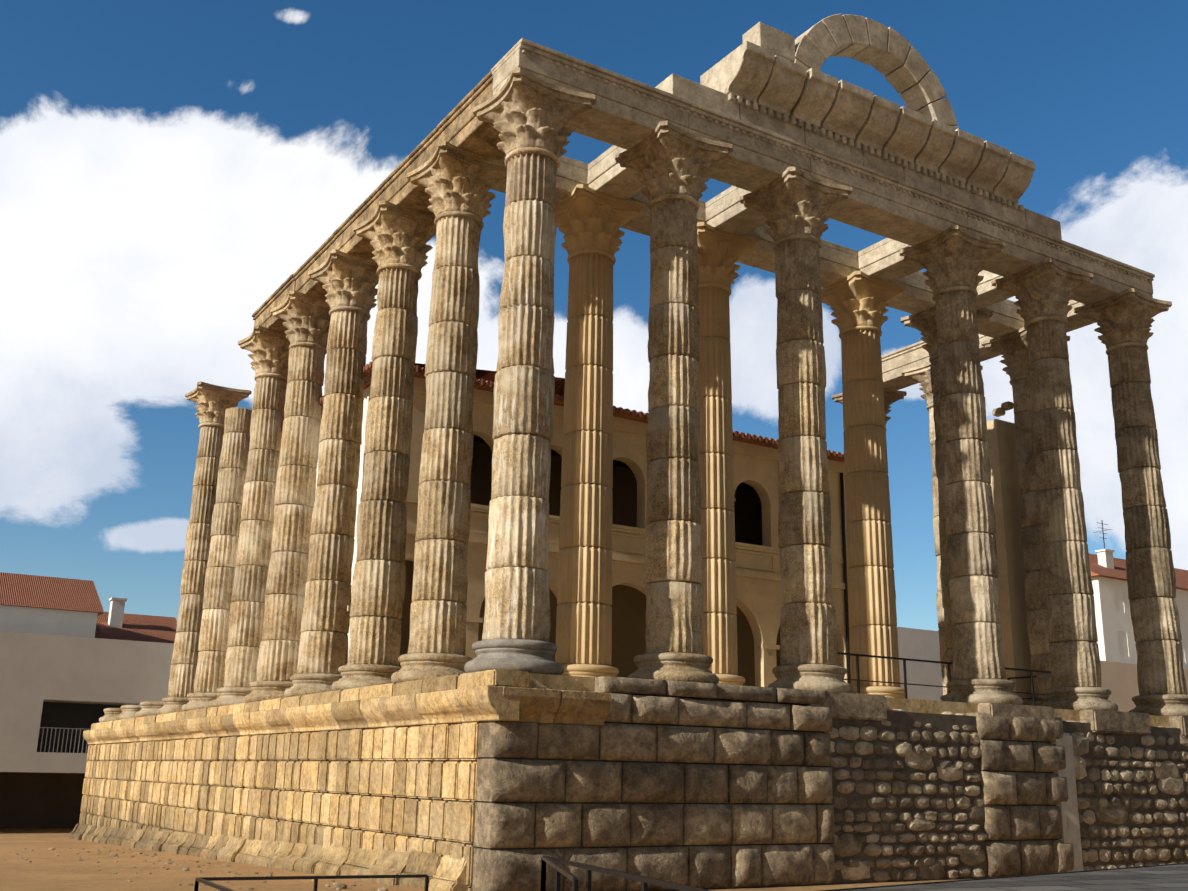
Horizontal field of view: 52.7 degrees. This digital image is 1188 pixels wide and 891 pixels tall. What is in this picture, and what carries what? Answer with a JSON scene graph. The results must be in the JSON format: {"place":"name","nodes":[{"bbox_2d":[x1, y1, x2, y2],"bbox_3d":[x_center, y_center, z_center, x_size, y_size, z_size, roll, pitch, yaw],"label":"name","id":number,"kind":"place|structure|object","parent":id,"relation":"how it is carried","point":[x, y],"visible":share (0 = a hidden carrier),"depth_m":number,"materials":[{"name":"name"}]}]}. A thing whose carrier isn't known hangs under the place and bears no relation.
{"place":"outdoors","nodes":[
{"label":"outdoors","id":0,"kind":"place"},
{"bbox_2d":[0,772,85,828],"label":"garage opening","id":1,"kind":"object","parent":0,"point":[29,800],"depth_m":59.15,"materials":[{"name":"black"}]},
{"bbox_2d":[0,631,173,772],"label":"modern building","id":2,"kind":"structure","parent":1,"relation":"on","point":[37,671],"depth_m":56.23,"materials":[{"name":"paint"}]},
{"bbox_2d":[36,727,90,752],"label":"balcony railing","id":3,"kind":"object","parent":2,"relation":"on","point":[62,739],"visible":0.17,"depth_m":55.85,"materials":[{"name":"black metal"}]},
{"bbox_2d":[37,702,120,752],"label":"window opening","id":4,"kind":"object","parent":2,"relation":"on","point":[67,715],"depth_m":58.33,"materials":[{"name":"black glass"}]},
{"bbox_2d":[315,386,370,663],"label":"palace walls","id":5,"kind":"structure","parent":0,"point":[366,396],"depth_m":28.69,"materials":[{"name":"white paint"}]},
{"bbox_2d":[0,828,978,890],"bbox_3d":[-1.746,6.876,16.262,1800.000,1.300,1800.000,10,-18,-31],"label":"sand ground","id":6,"kind":"structure","parent":0,"point":[45,870],"depth_m":22.07,"materials":[{"name":"brown sand"}]},
{"bbox_2d":[5,605,93,634],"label":"house","id":7,"kind":"structure","parent":6,"relation":"on","point":[47,628],"depth_m":71.14,"materials":[{"name":"white paint"}]},
{"bbox_2d":[0,605,97,637],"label":"house facade","id":8,"kind":"object","parent":7,"relation":"attached to","point":[17,619],"visible":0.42,"depth_m":71.08,"materials":[{"name":"white paint"}]},
{"bbox_2d":[0,572,103,615],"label":"house roof","id":9,"kind":"object","parent":7,"relation":"on","point":[32,591],"visible":0.75,"depth_m":73.47,"materials":[{"name":"tile"}]},
{"bbox_2d":[3,847,387,890],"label":"ground pebbles","id":10,"kind":"object","parent":6,"relation":"on","point":[338,886],"visible":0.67,"depth_m":22.81,"materials":[{"name":"stone"}]},
{"bbox_2d":[69,824,470,890],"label":"podium plinth","id":11,"kind":"structure","parent":6,"relation":"on","point":[446,873],"depth_m":22.85,"materials":[{"name":"beige stone"}]},
{"bbox_2d":[79,669,529,890],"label":"podium wall","id":12,"kind":"structure","parent":6,"relation":"on","point":[446,820],"depth_m":23.54,"materials":[{"name":"beige stone"}]},
{"bbox_2d":[83,686,610,744],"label":"podium cornice","id":13,"kind":"structure","parent":12,"relation":"on","point":[489,703],"depth_m":20.15,"materials":[{"name":"beige stone"}]},
{"bbox_2d":[194,856,709,890],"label":"handrails","id":14,"kind":"object","parent":6,"relation":"on","point":[553,862],"visible":1,"depth_m":9.71,"materials":[{"name":"metal"}]},
{"bbox_2d":[83,698,1187,890],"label":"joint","id":15,"kind":"object","parent":6,"relation":"on","point":[906,721],"depth_m":22.13,"materials":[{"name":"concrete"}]},
{"bbox_2d":[99,708,121,721],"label":"column base","id":16,"kind":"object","parent":15,"relation":"on","point":[111,714],"depth_m":42.87,"materials":[{"name":"beige stone"}]},
{"bbox_2d":[116,705,140,719],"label":"column base","id":17,"kind":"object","parent":15,"relation":"on","point":[129,711],"depth_m":40.44,"materials":[{"name":"beige stone"}]},
{"bbox_2d":[135,701,163,717],"bbox_3d":[-13.897,8.518,38.582,1.575,0.520,1.578,10,-18,-31],"label":"column base","id":18,"kind":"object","parent":15,"relation":"on","point":[149,708],"depth_m":38.01,"materials":[{"name":"beige stone"}]},
{"bbox_2d":[157,382,251,714],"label":"column","id":19,"kind":"structure","parent":15,"relation":"on","point":[214,402],"depth_m":37.10,"materials":[{"name":"beige stone"}]},
{"bbox_2d":[182,407,251,710],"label":"column","id":20,"kind":"structure","parent":15,"relation":"on","point":[209,679],"depth_m":34.38,"materials":[{"name":"beige stone"}]},
{"bbox_2d":[210,325,289,706],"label":"column","id":21,"kind":"structure","parent":15,"relation":"on","point":[268,348],"depth_m":32.18,"materials":[{"name":"beige stone"}]},
{"bbox_2d":[252,71,505,331],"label":"entablature","id":22,"kind":"structure","parent":21,"relation":"on","point":[460,125],"depth_m":25.68,"materials":[{"name":"beige stone"}]},
{"bbox_2d":[244,290,330,702],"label":"column","id":23,"kind":"structure","parent":15,"relation":"on","point":[306,318],"depth_m":29.75,"materials":[{"name":"beige stone"}]},
{"bbox_2d":[284,249,378,697],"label":"column","id":24,"kind":"structure","parent":15,"relation":"on","point":[349,281],"depth_m":27.30,"materials":[{"name":"beige stone"}]},
{"bbox_2d":[332,200,435,690],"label":"column","id":25,"kind":"structure","parent":15,"relation":"on","point":[399,237],"depth_m":24.85,"materials":[{"name":"beige stone"}]},
{"bbox_2d":[391,141,506,682],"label":"column","id":26,"kind":"structure","parent":15,"relation":"on","point":[458,183],"depth_m":22.44,"materials":[{"name":"beige stone"}]},
{"bbox_2d":[464,68,596,674],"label":"column","id":27,"kind":"structure","parent":15,"relation":"on","point":[529,116],"depth_m":19.93,"materials":[{"name":"stone"}]},
{"bbox_2d":[555,184,645,676],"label":"column","id":28,"kind":"structure","parent":15,"relation":"on","point":[590,222],"depth_m":24.00,"materials":[{"name":"stone"}]},
{"bbox_2d":[615,120,732,683],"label":"column","id":29,"kind":"structure","parent":15,"relation":"on","point":[669,162],"depth_m":21.55,"materials":[{"name":"beige stone"}]},
{"bbox_2d":[697,222,758,685],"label":"column","id":30,"kind":"structure","parent":15,"relation":"on","point":[720,253],"depth_m":25.62,"materials":[{"name":"stone"}]},
{"bbox_2d":[740,166,852,692],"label":"column","id":31,"kind":"structure","parent":15,"relation":"on","point":[794,204],"depth_m":23.12,"materials":[{"name":"beige stone"}]},
{"bbox_2d":[528,673,1169,726],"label":"podium top slab","id":32,"kind":"structure","parent":15,"relation":"on","point":[559,682],"depth_m":22.46,"materials":[{"name":"beige stone"}]},
{"bbox_2d":[821,271,905,697],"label":"column","id":33,"kind":"structure","parent":15,"relation":"on","point":[857,302],"depth_m":27.99,"materials":[{"name":"stone"}]},
{"bbox_2d":[832,388,906,595],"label":"column","id":34,"kind":"structure","parent":15,"relation":"on","point":[891,396],"depth_m":37.29,"materials":[{"name":"grey stone"}]},
{"bbox_2d":[901,362,982,694],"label":"column","id":35,"kind":"structure","parent":15,"relation":"on","point":[920,374],"depth_m":34.16,"materials":[{"name":"grey stone"}]},
{"bbox_2d":[837,652,1050,705],"bbox_3d":[7.404,5.533,27.300,8.340,1.070,1.840,10,-18,-31],"label":"metal railing","id":36,"kind":"object","parent":15,"relation":"on","point":[1031,677],"visible":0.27,"depth_m":26.14,"materials":[{"name":"black metal"}]},
{"bbox_2d":[901,306,992,699],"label":"column","id":37,"kind":"structure","parent":15,"relation":"on","point":[924,322],"depth_m":30.21,"materials":[{"name":"grey stone"}]},
{"bbox_2d":[900,225,1022,704],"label":"column","id":38,"kind":"structure","parent":15,"relation":"on","point":[951,258],"depth_m":25.51,"materials":[{"name":"grey stone"}]},
{"bbox_2d":[799,692,1187,736],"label":"stone blocks","id":39,"kind":"structure","parent":15,"relation":"on","point":[857,706],"depth_m":23.63,"materials":[{"name":"beige stone"}]},
{"bbox_2d":[987,419,1031,704],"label":"palace ruin pier","id":40,"kind":"structure","parent":15,"relation":"on","point":[1002,451],"depth_m":31.66,"materials":[{"name":"beige stone"}]},
{"bbox_2d":[992,401,1013,416],"bbox_3d":[10.854,-0.724,33.663,1.204,0.625,1.992,10,-18,-31],"label":"stone fragment","id":41,"kind":"object","parent":40,"relation":"on","point":[1002,409],"visible":0.21,"depth_m":32.99,"materials":[{"name":"beige stone"}]},
{"bbox_2d":[981,327,1069,705],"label":"column","id":42,"kind":"structure","parent":15,"relation":"on","point":[1012,348],"depth_m":31.32,"materials":[{"name":"grey stone"}]},
{"bbox_2d":[991,258,1117,710],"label":"column","id":43,"kind":"structure","parent":15,"relation":"on","point":[1041,291],"depth_m":27.08,"materials":[{"name":"grey stone"}]},
{"bbox_2d":[1051,733,1082,871],"bbox_3d":[9.327,7.110,23.904,0.600,2.700,0.330,10,-18,-31],"label":"podium mortar patch","id":44,"kind":"object","parent":15,"relation":"attached to","point":[1069,808],"visible":0.27,"depth_m":23.75,"materials":[{"name":"grey concrete"}]},
{"bbox_2d":[1074,288,1187,715],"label":"column","id":45,"kind":"structure","parent":15,"relation":"on","point":[1124,320],"depth_m":28.66,"materials":[{"name":"grey stone"}]},
{"bbox_2d":[490,38,1154,389],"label":"entablature","id":46,"kind":"structure","parent":45,"relation":"on","point":[619,120],"depth_m":25.92,"materials":[{"name":"stone"}]},
{"bbox_2d":[522,14,1150,282],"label":"pediment arch remains","id":47,"kind":"object","parent":46,"relation":"on","point":[769,78],"visible":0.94,"depth_m":25.80,"materials":[{"name":"stone"}]},
{"bbox_2d":[471,676,1073,890],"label":"stone block wall","id":48,"kind":"structure","parent":6,"relation":"on","point":[519,825],"depth_m":19.16,"materials":[{"name":"beige stone"}]},
{"bbox_2d":[896,627,942,700],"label":"white building","id":49,"kind":"structure","parent":6,"relation":"on","point":[919,644],"depth_m":106.04,"materials":[{"name":"paint"}]},
{"bbox_2d":[825,709,1187,881],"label":"podium rubble stones","id":50,"kind":"object","parent":6,"relation":"on","point":[1113,810],"visible":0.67,"depth_m":22.16,"materials":[{"name":"stone"}]},
{"bbox_2d":[1091,576,1184,662],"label":"house","id":51,"kind":"structure","parent":6,"relation":"on","point":[1122,636],"depth_m":86.47,"materials":[{"name":"white paint"}]},
{"bbox_2d":[1089,553,1187,590],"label":"house roof","id":52,"kind":"object","parent":51,"relation":"on","point":[1118,571],"visible":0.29,"depth_m":91.67,"materials":[{"name":"tile"}]},
{"bbox_2d":[1095,549,1114,568],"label":"house chimney","id":53,"kind":"object","parent":52,"relation":"on","point":[1105,557],"visible":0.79,"depth_m":91.11,"materials":[{"name":"white paint"}]},
{"bbox_2d":[1093,520,1111,548],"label":"tv antenna","id":54,"kind":"object","parent":53,"relation":"on","point":[1103,532],"visible":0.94,"depth_m":97.07,"materials":[{"name":"metal"}]},
{"bbox_2d":[1098,577,1187,668],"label":"house facade","id":55,"kind":"object","parent":51,"relation":"attached to","point":[1113,621],"visible":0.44,"depth_m":86.90,"materials":[{"name":"white paint"}]},
{"bbox_2d":[1100,661,1187,711],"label":"wall","id":56,"kind":"structure","parent":6,"relation":"on","point":[1119,680],"depth_m":72.66,"materials":[{"name":"paint"}]},
{"bbox_2d":[399,441,780,685],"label":"arched windows","id":57,"kind":"structure","parent":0,"point":[628,605],"depth_m":34.07,"materials":[{"name":"black glass"}]},
{"bbox_2d":[0,0,1187,630],"label":"sky","id":58,"kind":"structure","parent":0,"point":[167,166],"materials":[{"name":"blue"}]},
{"bbox_2d":[405,391,849,686],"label":"palace wall","id":59,"kind":"structure","parent":0,"point":[759,603],"depth_m":31.66,"materials":[{"name":"beige paint"}]},
{"bbox_2d":[321,363,843,489],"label":"palace roof","id":60,"kind":"structure","parent":59,"relation":"on","point":[486,375],"depth_m":32.95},
{"bbox_2d":[281,361,843,458],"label":"palace eave tiles","id":61,"kind":"object","parent":60,"relation":"on","point":[417,368],"visible":0.08,"depth_m":31.02,"materials":[{"name":"brown tile"}]},
{"bbox_2d":[347,377,847,655],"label":"palace trim","id":62,"kind":"structure","parent":59,"relation":"attached to","point":[483,397],"depth_m":31.24,"materials":[{"name":"beige stone"}]},
{"bbox_2d":[466,622,772,655],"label":"palace arcade columns","id":63,"kind":"structure","parent":59,"relation":"attached to","point":[470,625],"depth_m":27.87,"materials":[{"name":"beige stone"}]},
{"bbox_2d":[840,473,850,683],"bbox_3d":[7.192,4.258,34.245,0.100,7.200,0.095,10,-18,-31],"label":"drainpipe","id":64,"kind":"object","parent":59,"relation":"attached to","point":[845,572],"visible":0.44,"depth_m":34.37,"materials":[{"name":"metal"}]},
{"bbox_2d":[841,864,1187,890],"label":"paved platform ground","id":65,"kind":"structure","parent":0,"point":[1167,878],"depth_m":15.79,"materials":[{"name":"grey stone"}]},
{"bbox_2d":[819,863,1187,890],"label":"steel platform edge","id":66,"kind":"object","parent":65,"relation":"on","point":[994,878],"depth_m":16.19,"materials":[{"name":"grey metal"}]},
{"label":"house","id":67,"kind":"object","parent":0,"visible":0},
{"bbox_2d":[108,597,126,627],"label":"house chimney","id":68,"kind":"object","parent":67,"relation":"on","point":[116,613],"visible":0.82,"depth_m":80.87,"materials":[{"name":"white paint"}]},
{"bbox_2d":[95,612,176,642],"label":"house roof","id":69,"kind":"object","parent":67,"relation":"on","point":[147,628],"visible":0.36,"depth_m":81.42,"materials":[{"name":"tile"}]}
]}

